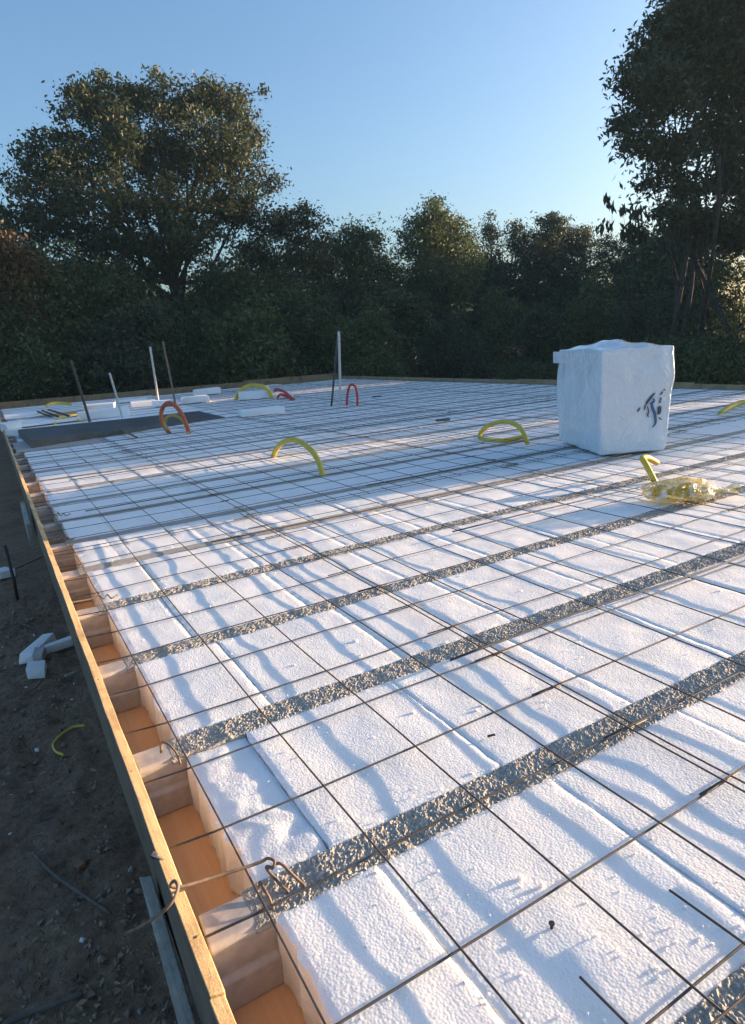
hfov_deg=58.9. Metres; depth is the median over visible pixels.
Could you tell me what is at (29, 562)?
stick
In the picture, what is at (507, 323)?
leafy shrub
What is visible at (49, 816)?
wood splinter
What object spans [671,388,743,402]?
sheet
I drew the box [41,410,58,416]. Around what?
reinforcing bar
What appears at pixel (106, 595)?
wire hook
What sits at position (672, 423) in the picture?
infill block
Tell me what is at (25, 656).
polystyrene offcut
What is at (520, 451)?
infill block
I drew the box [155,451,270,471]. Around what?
infill block
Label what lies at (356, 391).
conduit
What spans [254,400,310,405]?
infill block
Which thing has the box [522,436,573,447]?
infill block
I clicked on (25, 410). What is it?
infill block
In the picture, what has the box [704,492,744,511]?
infill block
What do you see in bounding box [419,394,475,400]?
infill block
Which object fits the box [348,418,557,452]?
reinforcing bar
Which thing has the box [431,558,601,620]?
infill block
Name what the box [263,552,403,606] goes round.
infill block
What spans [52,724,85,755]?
hose piece
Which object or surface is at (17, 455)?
concrete joist
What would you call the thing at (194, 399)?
polystyrene offcut
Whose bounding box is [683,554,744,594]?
infill block
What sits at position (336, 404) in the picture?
concrete joist
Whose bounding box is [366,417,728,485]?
reinforcing bar
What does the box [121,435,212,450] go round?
infill block
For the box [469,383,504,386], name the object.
infill block
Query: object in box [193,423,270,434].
infill block
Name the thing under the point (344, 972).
infill block
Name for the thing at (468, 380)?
edge board
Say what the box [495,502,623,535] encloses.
infill block
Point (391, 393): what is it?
infill block
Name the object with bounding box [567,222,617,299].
broadleaf tree
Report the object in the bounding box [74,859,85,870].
brick chip
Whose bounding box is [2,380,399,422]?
concrete joist
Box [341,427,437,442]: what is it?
infill block
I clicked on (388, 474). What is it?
infill block
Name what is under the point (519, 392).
infill block
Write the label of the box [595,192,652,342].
sapling
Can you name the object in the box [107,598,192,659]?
infill block
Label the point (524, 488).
infill block
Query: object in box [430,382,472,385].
infill block
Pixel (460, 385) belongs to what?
infill block
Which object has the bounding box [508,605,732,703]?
infill block
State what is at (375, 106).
sky
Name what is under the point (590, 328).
leafy shrub
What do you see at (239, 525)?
infill block
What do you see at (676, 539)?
infill block
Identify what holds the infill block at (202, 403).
attached to the concrete joist at (225, 400)
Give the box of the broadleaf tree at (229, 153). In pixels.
[0,62,345,314]
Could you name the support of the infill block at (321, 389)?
attached to the concrete joist at (214, 399)
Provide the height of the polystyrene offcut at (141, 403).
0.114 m
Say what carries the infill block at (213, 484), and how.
attached to the concrete joist at (43, 512)
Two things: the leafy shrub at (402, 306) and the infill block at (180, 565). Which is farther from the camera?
the leafy shrub at (402, 306)
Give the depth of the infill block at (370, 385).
15.34 m
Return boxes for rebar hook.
[123,857,289,936]
[257,880,274,909]
[271,861,305,886]
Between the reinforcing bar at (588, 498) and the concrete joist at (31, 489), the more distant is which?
the concrete joist at (31, 489)
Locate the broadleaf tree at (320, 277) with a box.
[277,231,363,353]
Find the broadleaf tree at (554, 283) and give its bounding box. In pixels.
[531,266,596,339]
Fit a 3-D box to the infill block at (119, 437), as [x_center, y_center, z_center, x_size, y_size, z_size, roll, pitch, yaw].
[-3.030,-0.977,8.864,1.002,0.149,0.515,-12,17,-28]
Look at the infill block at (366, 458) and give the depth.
5.77 m
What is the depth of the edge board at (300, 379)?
19.12 m
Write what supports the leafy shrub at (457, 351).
on the ground at (16, 896)
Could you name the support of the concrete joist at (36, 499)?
on the formwork panel
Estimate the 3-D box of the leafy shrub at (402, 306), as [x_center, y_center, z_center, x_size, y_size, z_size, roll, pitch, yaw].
[1.557,-6.472,25.859,4.690,5.195,4.022,-6,15,-9]
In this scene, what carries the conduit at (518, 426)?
on the infill block at (520, 451)
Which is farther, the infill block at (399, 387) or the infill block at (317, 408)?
the infill block at (399, 387)
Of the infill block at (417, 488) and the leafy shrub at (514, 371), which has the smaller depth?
the infill block at (417, 488)
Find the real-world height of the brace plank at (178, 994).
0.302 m
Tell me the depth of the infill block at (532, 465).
5.03 m
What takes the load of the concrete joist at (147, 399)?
on the formwork panel
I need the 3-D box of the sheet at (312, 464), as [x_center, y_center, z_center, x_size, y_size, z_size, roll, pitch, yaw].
[-0.698,-0.497,5.970,2.187,0.012,3.572,-12,17,-28]
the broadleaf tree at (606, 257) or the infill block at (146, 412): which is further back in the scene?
the broadleaf tree at (606, 257)
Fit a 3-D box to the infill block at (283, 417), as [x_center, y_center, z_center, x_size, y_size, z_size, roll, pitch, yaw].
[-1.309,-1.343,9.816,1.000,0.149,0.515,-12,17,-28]
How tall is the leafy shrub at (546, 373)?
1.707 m
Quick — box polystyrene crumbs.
[112,460,743,1023]
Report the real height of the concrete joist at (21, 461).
0.150 m
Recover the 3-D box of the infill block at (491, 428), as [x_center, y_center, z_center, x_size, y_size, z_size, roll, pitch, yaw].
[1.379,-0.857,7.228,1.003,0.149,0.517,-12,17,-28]
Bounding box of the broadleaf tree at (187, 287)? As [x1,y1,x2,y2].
[159,273,202,302]
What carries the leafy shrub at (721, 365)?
on the ground at (16, 896)
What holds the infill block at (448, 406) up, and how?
attached to the concrete joist at (21, 461)
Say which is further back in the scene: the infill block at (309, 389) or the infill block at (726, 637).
the infill block at (309, 389)
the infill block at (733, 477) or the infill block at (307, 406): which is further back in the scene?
the infill block at (307, 406)
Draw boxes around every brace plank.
[20,502,34,545]
[140,876,195,1023]
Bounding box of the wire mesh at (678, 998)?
[54,514,744,1023]
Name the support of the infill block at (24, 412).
on the formwork panel
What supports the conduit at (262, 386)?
on the infill block
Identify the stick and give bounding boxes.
[3,989,82,1023]
[8,619,45,633]
[14,556,43,568]
[23,678,42,695]
[34,854,111,915]
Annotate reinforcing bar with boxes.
[37,411,51,416]
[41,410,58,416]
[47,409,69,416]
[69,425,438,480]
[85,443,484,511]
[115,426,137,438]
[122,410,422,450]
[211,454,631,542]
[337,399,555,429]
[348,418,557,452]
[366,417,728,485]
[450,554,744,660]
[452,460,744,531]
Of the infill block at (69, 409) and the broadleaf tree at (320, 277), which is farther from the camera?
the broadleaf tree at (320, 277)
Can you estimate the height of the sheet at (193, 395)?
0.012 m
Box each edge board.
[0,391,133,408]
[3,430,12,462]
[11,452,38,539]
[34,516,225,1023]
[134,382,242,396]
[209,995,235,1023]
[243,373,337,385]
[338,376,409,380]
[409,377,517,383]
[517,379,693,388]
[693,384,744,389]
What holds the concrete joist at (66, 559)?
on the formwork panel at (136, 718)
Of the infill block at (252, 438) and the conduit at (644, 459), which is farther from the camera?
the infill block at (252, 438)
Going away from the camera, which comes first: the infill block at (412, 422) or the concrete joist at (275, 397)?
the infill block at (412, 422)
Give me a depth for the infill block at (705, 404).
7.95 m
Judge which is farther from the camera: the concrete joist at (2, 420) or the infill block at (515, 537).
the concrete joist at (2, 420)
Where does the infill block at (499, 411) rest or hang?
attached to the concrete joist at (29, 476)
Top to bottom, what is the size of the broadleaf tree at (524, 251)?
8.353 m
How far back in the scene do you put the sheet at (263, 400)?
12.15 m
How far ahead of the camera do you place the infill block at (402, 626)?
2.44 m
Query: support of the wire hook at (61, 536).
on the concrete joist at (66, 559)
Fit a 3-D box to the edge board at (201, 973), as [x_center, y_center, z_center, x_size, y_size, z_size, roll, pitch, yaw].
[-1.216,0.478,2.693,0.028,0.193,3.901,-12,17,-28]
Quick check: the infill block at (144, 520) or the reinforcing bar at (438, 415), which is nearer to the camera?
the infill block at (144, 520)
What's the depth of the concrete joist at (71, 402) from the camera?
16.79 m
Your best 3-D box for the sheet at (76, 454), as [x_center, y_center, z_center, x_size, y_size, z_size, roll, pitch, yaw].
[-3.323,-0.649,7.325,1.140,0.012,1.762,-12,17,-28]
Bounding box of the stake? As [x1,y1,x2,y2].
[3,545,18,599]
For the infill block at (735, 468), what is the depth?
4.57 m
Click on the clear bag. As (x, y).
(659, 490)
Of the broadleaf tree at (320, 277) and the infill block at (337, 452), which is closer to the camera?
the infill block at (337, 452)
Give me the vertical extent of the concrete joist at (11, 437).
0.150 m
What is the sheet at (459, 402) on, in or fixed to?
on the concrete joist at (13, 449)
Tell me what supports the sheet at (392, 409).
on the infill block at (472, 409)
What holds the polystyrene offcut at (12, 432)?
on the infill block
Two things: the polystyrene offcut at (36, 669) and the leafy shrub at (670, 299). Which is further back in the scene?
the leafy shrub at (670, 299)
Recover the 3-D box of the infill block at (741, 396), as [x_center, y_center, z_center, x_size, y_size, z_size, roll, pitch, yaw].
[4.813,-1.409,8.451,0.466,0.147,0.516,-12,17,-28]
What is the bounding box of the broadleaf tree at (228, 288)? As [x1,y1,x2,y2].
[165,248,342,381]
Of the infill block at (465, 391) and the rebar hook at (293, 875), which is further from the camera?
the infill block at (465, 391)
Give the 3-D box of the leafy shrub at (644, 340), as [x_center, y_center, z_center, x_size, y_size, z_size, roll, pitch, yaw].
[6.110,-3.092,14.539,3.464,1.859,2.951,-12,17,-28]
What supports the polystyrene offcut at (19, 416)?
on the infill block at (25, 418)
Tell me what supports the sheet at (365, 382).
on the concrete joist at (147, 399)
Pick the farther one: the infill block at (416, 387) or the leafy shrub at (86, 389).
the leafy shrub at (86, 389)
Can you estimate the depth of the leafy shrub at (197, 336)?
20.69 m
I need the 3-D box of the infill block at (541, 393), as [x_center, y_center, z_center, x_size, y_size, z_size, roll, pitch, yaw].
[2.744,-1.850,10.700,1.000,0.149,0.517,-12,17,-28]
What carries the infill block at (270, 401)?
attached to the concrete joist at (300, 399)
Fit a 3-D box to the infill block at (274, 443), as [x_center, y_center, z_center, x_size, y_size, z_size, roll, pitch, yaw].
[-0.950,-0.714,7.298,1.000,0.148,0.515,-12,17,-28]
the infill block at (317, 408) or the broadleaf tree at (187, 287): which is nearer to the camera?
the infill block at (317, 408)
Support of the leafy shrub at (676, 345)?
on the ground at (16, 896)
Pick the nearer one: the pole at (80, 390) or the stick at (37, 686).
the stick at (37, 686)
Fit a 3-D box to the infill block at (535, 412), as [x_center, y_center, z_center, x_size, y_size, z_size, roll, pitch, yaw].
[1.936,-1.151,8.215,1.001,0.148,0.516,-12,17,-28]
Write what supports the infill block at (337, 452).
attached to the concrete joist at (43, 512)
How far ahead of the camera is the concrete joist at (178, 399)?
14.60 m
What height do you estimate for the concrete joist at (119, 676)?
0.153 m
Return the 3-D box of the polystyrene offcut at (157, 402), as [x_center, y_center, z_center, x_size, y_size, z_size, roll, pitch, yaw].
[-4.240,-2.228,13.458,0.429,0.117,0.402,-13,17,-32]
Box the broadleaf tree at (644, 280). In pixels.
[601,220,744,337]
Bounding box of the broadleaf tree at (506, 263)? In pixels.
[441,241,548,347]
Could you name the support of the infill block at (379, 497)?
attached to the concrete joist at (78, 587)
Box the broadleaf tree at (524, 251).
[492,213,564,319]
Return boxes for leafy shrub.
[0,295,84,401]
[28,316,128,399]
[65,295,201,396]
[152,307,241,388]
[185,289,325,383]
[263,273,359,378]
[309,296,421,376]
[368,279,466,377]
[402,306,500,378]
[468,285,539,374]
[479,352,551,379]
[501,300,579,369]
[529,344,562,379]
[539,265,649,366]
[598,280,687,342]
[610,327,689,348]
[630,319,728,382]
[635,263,743,351]
[671,313,744,384]
[681,251,744,358]
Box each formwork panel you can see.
[60,569,159,754]
[157,803,305,1023]
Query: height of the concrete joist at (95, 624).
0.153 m
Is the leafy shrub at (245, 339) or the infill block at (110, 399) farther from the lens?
the leafy shrub at (245, 339)
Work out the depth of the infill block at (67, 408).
14.86 m
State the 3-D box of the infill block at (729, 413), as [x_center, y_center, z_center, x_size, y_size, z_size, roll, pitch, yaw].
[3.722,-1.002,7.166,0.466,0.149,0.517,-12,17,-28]
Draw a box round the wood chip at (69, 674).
[64,671,74,676]
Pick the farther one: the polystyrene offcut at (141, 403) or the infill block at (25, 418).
the polystyrene offcut at (141, 403)
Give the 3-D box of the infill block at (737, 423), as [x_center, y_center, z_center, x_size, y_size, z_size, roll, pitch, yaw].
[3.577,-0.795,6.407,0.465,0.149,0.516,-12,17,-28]
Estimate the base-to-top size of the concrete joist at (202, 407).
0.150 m
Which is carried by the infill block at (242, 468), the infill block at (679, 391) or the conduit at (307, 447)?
the conduit at (307, 447)
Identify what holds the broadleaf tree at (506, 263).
on the ground at (16, 896)
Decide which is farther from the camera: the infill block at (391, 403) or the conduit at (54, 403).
the conduit at (54, 403)
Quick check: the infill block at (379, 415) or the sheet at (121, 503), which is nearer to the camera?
the sheet at (121, 503)
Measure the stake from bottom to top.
0.522 m
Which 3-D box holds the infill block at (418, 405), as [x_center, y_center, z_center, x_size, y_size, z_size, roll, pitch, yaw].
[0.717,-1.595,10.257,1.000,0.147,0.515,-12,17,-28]
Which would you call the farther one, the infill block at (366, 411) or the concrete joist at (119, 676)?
the infill block at (366, 411)
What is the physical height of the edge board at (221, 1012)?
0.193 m
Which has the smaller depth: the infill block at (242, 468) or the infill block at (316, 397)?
the infill block at (242, 468)
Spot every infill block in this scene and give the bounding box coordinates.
[1,405,44,410]
[2,407,48,411]
[2,408,51,413]
[3,409,52,414]
[6,416,43,420]
[23,422,77,428]
[24,442,116,456]
[28,446,124,463]
[30,452,138,471]
[35,458,151,480]
[39,465,165,491]
[44,474,184,504]
[49,402,92,406]
[51,496,131,521]
[52,403,93,408]
[53,406,81,409]
[56,408,82,411]
[61,517,112,540]
[73,539,119,569]
[77,415,139,422]
[87,562,160,605]
[90,397,129,401]
[100,505,188,531]
[104,428,185,440]
[106,523,207,558]
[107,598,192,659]
[113,432,199,444]
[120,485,196,507]
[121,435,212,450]
[126,426,176,433]
[129,406,166,409]
[129,407,173,412]
[130,408,185,414]
[133,440,229,456]
[135,643,269,744]
[136,409,196,416]
[139,542,259,589]
[144,445,248,463]
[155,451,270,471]
[162,573,308,637]
[170,493,258,517]
[171,457,296,481]
[175,418,242,426]
[179,401,224,406]
[181,477,257,495]
[182,420,255,430]
[183,402,238,408]
[185,509,286,540]
[186,737,326,895]
[193,404,245,410]
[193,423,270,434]
[202,405,259,412]
[204,426,287,438]
[213,407,259,414]
[217,610,402,703]
[221,430,311,443]
[223,413,238,416]
[228,526,345,565]
[233,411,298,418]
[235,483,318,504]
[236,398,284,402]
[236,434,334,449]
[238,468,311,485]
[243,399,298,404]
[246,682,500,848]
[249,413,319,421]
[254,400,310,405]
[256,438,362,455]
[256,497,354,524]
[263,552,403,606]
[266,401,323,406]
[266,415,337,424]
[275,392,315,396]
[275,865,503,1023]
[279,393,328,397]
[279,444,392,463]
[280,417,358,428]
[285,386,321,389]
[285,403,338,409]
[290,387,328,390]
[291,460,362,475]
[292,404,355,411]
[294,473,377,492]
[296,394,342,398]
[296,420,382,432]
[303,387,342,391]
[303,395,354,400]
[305,511,420,545]
[309,406,375,413]
[313,388,352,392]
[318,396,370,401]
[318,423,408,436]
[321,486,417,510]
[323,388,367,393]
[329,408,397,416]
[330,397,389,403]
[334,582,512,658]
[335,389,378,393]
[339,453,409,466]
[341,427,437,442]
[343,383,375,387]
[345,410,422,419]
[347,465,428,481]
[348,398,407,404]
[349,390,397,395]
[351,533,486,577]
[352,384,388,387]
[363,384,403,388]
[363,391,417,396]
[364,400,427,406]
[368,412,443,422]
[369,432,473,448]
[375,498,487,527]
[378,779,744,1023]
[380,385,424,389]
[380,476,472,496]
[382,401,450,408]
[383,446,453,458]
[385,392,435,397]
[390,415,472,425]
[391,640,630,765]
[396,457,474,472]
[397,393,452,398]
[398,386,437,390]
[402,381,431,384]
[405,403,474,410]
[409,386,453,391]
[417,382,449,384]
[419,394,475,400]
[419,418,502,429]
[424,387,478,392]
[426,440,492,451]
[428,517,558,555]
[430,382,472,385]
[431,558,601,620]
[432,405,502,413]
[433,466,523,485]
[437,486,543,512]
[439,395,497,401]
[442,449,516,463]
[444,388,496,393]
[448,421,547,434]
[451,383,487,386]
[454,407,534,416]
[462,396,526,403]
[462,434,530,443]
[464,388,519,394]
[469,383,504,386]
[481,458,568,474]
[483,398,551,405]
[484,384,529,387]
[484,409,556,419]
[485,443,558,454]
[486,389,544,395]
[492,476,598,498]
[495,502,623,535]
[500,428,558,437]
[505,385,551,388]
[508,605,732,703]
[512,390,556,396]
[512,400,555,407]
[512,538,677,589]
[517,414,558,423]
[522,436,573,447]
[526,450,611,465]
[532,387,556,389]
[533,424,558,430]
[534,394,556,398]
[543,466,645,486]
[550,711,744,916]
[560,490,680,518]
[569,448,633,456]
[587,520,741,564]
[592,457,689,474]
[604,576,744,655]
[609,478,709,502]
[633,449,726,464]
[648,505,744,541]
[659,468,744,487]
[665,439,686,445]
[667,430,720,440]
[668,421,690,427]
[669,405,708,411]
[669,415,722,422]
[670,395,709,403]
[671,389,709,394]
[671,442,744,455]
[674,424,744,433]
[676,401,729,406]
[677,679,744,742]
[682,410,742,416]
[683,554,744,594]
[687,390,744,396]
[700,398,743,402]
[701,458,744,472]
[704,419,744,426]
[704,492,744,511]
[705,435,744,444]
[709,406,744,411]
[719,394,744,398]
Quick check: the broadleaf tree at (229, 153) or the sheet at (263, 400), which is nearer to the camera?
the sheet at (263, 400)
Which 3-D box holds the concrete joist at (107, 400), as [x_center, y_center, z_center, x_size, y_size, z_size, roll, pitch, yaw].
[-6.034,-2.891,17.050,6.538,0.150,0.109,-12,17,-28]
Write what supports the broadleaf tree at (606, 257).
on the ground at (16, 896)
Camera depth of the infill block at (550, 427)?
6.92 m
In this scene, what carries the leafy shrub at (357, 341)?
on the ground at (16, 896)
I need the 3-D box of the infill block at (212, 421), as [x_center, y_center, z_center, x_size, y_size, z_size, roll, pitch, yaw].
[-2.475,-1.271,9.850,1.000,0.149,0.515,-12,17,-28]
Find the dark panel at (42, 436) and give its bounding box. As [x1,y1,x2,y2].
[18,411,224,447]
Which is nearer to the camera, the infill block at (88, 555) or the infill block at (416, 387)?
the infill block at (88, 555)
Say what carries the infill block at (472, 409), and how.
attached to the concrete joist at (23, 467)
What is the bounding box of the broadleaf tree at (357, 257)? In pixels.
[302,212,422,341]
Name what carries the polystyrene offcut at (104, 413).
on the infill block
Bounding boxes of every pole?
[69,360,90,421]
[109,373,122,417]
[149,347,158,399]
[162,341,175,402]
[330,337,337,404]
[337,331,341,405]
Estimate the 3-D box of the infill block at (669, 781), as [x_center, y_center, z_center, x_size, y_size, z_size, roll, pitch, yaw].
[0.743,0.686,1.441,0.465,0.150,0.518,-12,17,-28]
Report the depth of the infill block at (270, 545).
3.44 m
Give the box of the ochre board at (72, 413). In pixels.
[43,410,88,416]
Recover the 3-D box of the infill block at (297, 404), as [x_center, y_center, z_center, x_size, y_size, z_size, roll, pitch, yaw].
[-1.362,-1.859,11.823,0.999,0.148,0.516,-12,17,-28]
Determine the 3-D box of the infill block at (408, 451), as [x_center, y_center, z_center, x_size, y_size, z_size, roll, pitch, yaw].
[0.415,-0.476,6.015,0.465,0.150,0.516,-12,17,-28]
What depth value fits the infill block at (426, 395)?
11.73 m
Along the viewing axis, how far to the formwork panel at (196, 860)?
1.48 m
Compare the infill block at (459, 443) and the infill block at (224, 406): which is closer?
the infill block at (459, 443)
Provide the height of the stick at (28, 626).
0.009 m
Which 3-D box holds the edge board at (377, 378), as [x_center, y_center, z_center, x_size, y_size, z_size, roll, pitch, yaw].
[-0.033,-3.569,17.970,0.040,0.256,3.832,-12,16,-28]
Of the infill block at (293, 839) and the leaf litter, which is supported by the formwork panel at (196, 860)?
the infill block at (293, 839)
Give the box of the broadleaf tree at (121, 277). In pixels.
[48,250,236,392]
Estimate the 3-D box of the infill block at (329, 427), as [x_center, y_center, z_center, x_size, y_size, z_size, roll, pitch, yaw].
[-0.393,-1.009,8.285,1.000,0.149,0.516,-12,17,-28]
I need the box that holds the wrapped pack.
[553,339,674,454]
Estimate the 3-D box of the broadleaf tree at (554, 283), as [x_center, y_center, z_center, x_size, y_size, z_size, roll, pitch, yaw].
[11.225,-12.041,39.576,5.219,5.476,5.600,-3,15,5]
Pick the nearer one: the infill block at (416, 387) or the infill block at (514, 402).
the infill block at (514, 402)
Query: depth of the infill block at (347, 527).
3.67 m
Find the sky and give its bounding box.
[0,0,744,331]
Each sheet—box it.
[14,440,138,470]
[24,453,256,552]
[97,416,314,455]
[139,428,515,514]
[149,391,238,405]
[179,394,352,413]
[222,383,343,393]
[237,402,449,431]
[273,386,443,401]
[296,379,405,386]
[316,411,685,465]
[352,391,553,411]
[358,380,505,390]
[448,384,556,396]
[453,397,744,431]
[502,432,744,510]
[579,889,744,1023]
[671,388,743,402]
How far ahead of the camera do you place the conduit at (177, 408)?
8.68 m
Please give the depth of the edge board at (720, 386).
9.45 m
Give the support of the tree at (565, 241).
on the ground at (16, 896)
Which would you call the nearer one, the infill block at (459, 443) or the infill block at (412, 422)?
the infill block at (459, 443)
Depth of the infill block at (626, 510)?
3.81 m
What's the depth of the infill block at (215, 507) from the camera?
4.47 m
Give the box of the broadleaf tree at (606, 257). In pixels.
[575,223,661,330]
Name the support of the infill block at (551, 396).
attached to the concrete joist at (23, 467)
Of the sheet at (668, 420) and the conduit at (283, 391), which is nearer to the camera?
the sheet at (668, 420)
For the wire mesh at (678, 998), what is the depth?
1.55 m
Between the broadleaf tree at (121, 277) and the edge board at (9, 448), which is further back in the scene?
the broadleaf tree at (121, 277)
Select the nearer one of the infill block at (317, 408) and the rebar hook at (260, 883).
the rebar hook at (260, 883)
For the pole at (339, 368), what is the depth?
10.88 m
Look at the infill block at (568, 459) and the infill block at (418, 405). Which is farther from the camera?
the infill block at (418, 405)
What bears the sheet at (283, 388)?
on the infill block at (302, 387)
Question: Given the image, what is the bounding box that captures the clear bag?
[639,477,739,501]
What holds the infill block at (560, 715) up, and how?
attached to the concrete joist at (246, 957)
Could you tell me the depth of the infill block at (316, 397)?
13.30 m
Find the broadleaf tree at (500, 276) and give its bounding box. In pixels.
[453,209,523,361]
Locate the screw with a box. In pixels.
[548,920,554,929]
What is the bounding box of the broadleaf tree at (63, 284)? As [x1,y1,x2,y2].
[0,219,136,401]
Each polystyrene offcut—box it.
[0,421,20,431]
[0,567,15,578]
[4,411,47,419]
[6,428,22,435]
[15,416,80,426]
[19,633,55,664]
[26,660,46,678]
[32,646,46,660]
[43,635,72,653]
[77,406,129,419]
[82,402,115,410]
[114,397,146,402]
[130,399,154,407]
[152,399,177,405]
[181,395,209,403]
[193,387,220,395]
[238,390,269,399]
[238,406,284,416]
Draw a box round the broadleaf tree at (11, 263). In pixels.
[0,221,60,401]
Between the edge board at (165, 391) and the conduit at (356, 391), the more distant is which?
the edge board at (165, 391)
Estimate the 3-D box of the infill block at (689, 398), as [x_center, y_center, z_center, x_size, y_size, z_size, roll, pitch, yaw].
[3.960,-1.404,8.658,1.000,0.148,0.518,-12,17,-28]
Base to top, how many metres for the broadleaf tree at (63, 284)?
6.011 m
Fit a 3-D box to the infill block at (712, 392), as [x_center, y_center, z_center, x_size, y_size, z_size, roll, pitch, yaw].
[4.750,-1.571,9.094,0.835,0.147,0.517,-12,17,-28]
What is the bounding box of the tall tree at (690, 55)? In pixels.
[597,0,744,347]
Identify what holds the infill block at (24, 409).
on the formwork panel
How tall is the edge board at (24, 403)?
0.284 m
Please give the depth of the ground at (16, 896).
2.37 m
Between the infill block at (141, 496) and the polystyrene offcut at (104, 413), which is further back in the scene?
the polystyrene offcut at (104, 413)
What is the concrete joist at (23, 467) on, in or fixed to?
on the formwork panel
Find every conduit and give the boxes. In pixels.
[45,401,71,406]
[53,416,84,424]
[159,401,190,433]
[163,414,189,433]
[234,383,273,399]
[271,437,324,476]
[273,388,294,399]
[276,393,293,400]
[346,383,358,405]
[477,420,529,444]
[639,455,659,481]
[716,399,744,414]
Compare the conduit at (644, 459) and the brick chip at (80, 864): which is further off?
the conduit at (644, 459)
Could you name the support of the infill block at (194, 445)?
attached to the concrete joist at (23, 467)
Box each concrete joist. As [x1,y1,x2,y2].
[0,379,336,413]
[0,379,349,415]
[0,379,363,417]
[0,380,368,419]
[0,387,240,411]
[0,397,125,410]
[1,380,383,421]
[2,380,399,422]
[7,383,468,438]
[8,383,493,442]
[10,384,509,447]
[12,384,533,452]
[14,385,556,458]
[16,389,556,465]
[19,394,555,473]
[21,382,435,427]
[22,400,552,482]
[25,388,679,493]
[30,389,715,506]
[35,392,744,523]
[42,404,728,544]
[50,413,744,571]
[61,430,744,603]
[72,381,407,416]
[76,452,744,648]
[98,486,744,712]
[132,541,744,817]
[133,381,425,412]
[146,382,456,416]
[198,651,744,1011]
[673,964,744,1023]
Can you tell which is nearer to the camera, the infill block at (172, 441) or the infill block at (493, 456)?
the infill block at (493, 456)
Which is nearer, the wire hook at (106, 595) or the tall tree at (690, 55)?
the wire hook at (106, 595)
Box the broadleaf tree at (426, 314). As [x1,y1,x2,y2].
[389,263,463,360]
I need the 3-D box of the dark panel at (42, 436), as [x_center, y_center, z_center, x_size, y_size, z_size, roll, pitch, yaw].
[-3.602,-1.294,9.764,3.148,0.110,1.769,-16,19,-38]
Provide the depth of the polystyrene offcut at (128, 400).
15.24 m
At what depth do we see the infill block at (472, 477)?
4.81 m
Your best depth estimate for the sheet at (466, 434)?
6.73 m
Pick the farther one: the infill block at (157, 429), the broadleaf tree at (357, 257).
the broadleaf tree at (357, 257)
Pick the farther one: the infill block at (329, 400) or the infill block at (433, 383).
the infill block at (433, 383)
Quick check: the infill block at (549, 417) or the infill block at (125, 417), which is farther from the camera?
the infill block at (125, 417)
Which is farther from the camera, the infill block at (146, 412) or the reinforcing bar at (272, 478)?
the infill block at (146, 412)
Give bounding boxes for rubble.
[0,569,176,1023]
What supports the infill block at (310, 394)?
attached to the concrete joist at (275, 397)
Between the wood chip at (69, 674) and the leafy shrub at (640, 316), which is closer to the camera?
the wood chip at (69, 674)
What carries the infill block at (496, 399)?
attached to the concrete joist at (21, 461)
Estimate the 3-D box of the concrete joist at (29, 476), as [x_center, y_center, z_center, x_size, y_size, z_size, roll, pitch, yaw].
[0.493,-1.107,8.436,8.953,0.150,0.109,-12,17,-28]
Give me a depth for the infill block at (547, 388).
11.54 m
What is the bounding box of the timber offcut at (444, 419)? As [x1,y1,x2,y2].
[435,418,449,421]
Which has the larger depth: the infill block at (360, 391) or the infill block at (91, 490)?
the infill block at (360, 391)
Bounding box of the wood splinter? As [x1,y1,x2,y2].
[33,812,58,822]
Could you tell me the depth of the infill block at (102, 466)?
6.29 m
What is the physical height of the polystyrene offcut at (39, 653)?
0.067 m
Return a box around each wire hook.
[39,512,70,517]
[48,535,74,540]
[72,592,117,602]
[160,741,181,763]
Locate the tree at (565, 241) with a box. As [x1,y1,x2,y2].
[519,209,597,339]
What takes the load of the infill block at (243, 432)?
attached to the concrete joist at (23, 467)
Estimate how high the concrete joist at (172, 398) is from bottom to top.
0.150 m
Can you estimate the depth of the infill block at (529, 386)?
12.13 m
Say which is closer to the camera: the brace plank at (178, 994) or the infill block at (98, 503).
the brace plank at (178, 994)
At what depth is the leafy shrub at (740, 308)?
19.60 m
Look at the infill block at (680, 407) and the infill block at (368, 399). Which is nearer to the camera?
the infill block at (680, 407)
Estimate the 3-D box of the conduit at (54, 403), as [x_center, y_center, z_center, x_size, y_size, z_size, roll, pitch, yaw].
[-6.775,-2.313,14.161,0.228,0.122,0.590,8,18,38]
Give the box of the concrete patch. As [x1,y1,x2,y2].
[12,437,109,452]
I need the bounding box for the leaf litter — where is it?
[0,588,164,1023]
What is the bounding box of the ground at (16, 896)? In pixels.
[0,324,744,1023]
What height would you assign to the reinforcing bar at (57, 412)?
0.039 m
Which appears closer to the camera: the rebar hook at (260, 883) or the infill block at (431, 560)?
the rebar hook at (260, 883)
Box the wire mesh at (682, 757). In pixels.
[234,464,744,795]
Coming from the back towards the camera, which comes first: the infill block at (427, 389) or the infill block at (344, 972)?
the infill block at (427, 389)
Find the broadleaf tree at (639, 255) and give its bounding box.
[585,249,670,338]
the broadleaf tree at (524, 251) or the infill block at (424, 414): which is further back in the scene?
the broadleaf tree at (524, 251)
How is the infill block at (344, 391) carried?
attached to the concrete joist at (202, 407)
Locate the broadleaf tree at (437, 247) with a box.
[382,190,493,322]
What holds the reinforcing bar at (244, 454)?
on the infill block at (314, 447)
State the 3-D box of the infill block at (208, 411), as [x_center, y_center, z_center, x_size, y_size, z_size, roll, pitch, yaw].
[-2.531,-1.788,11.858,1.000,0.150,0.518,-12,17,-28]
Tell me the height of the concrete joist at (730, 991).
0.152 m
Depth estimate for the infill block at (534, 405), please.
9.10 m
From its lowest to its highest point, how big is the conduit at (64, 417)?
0.150 m

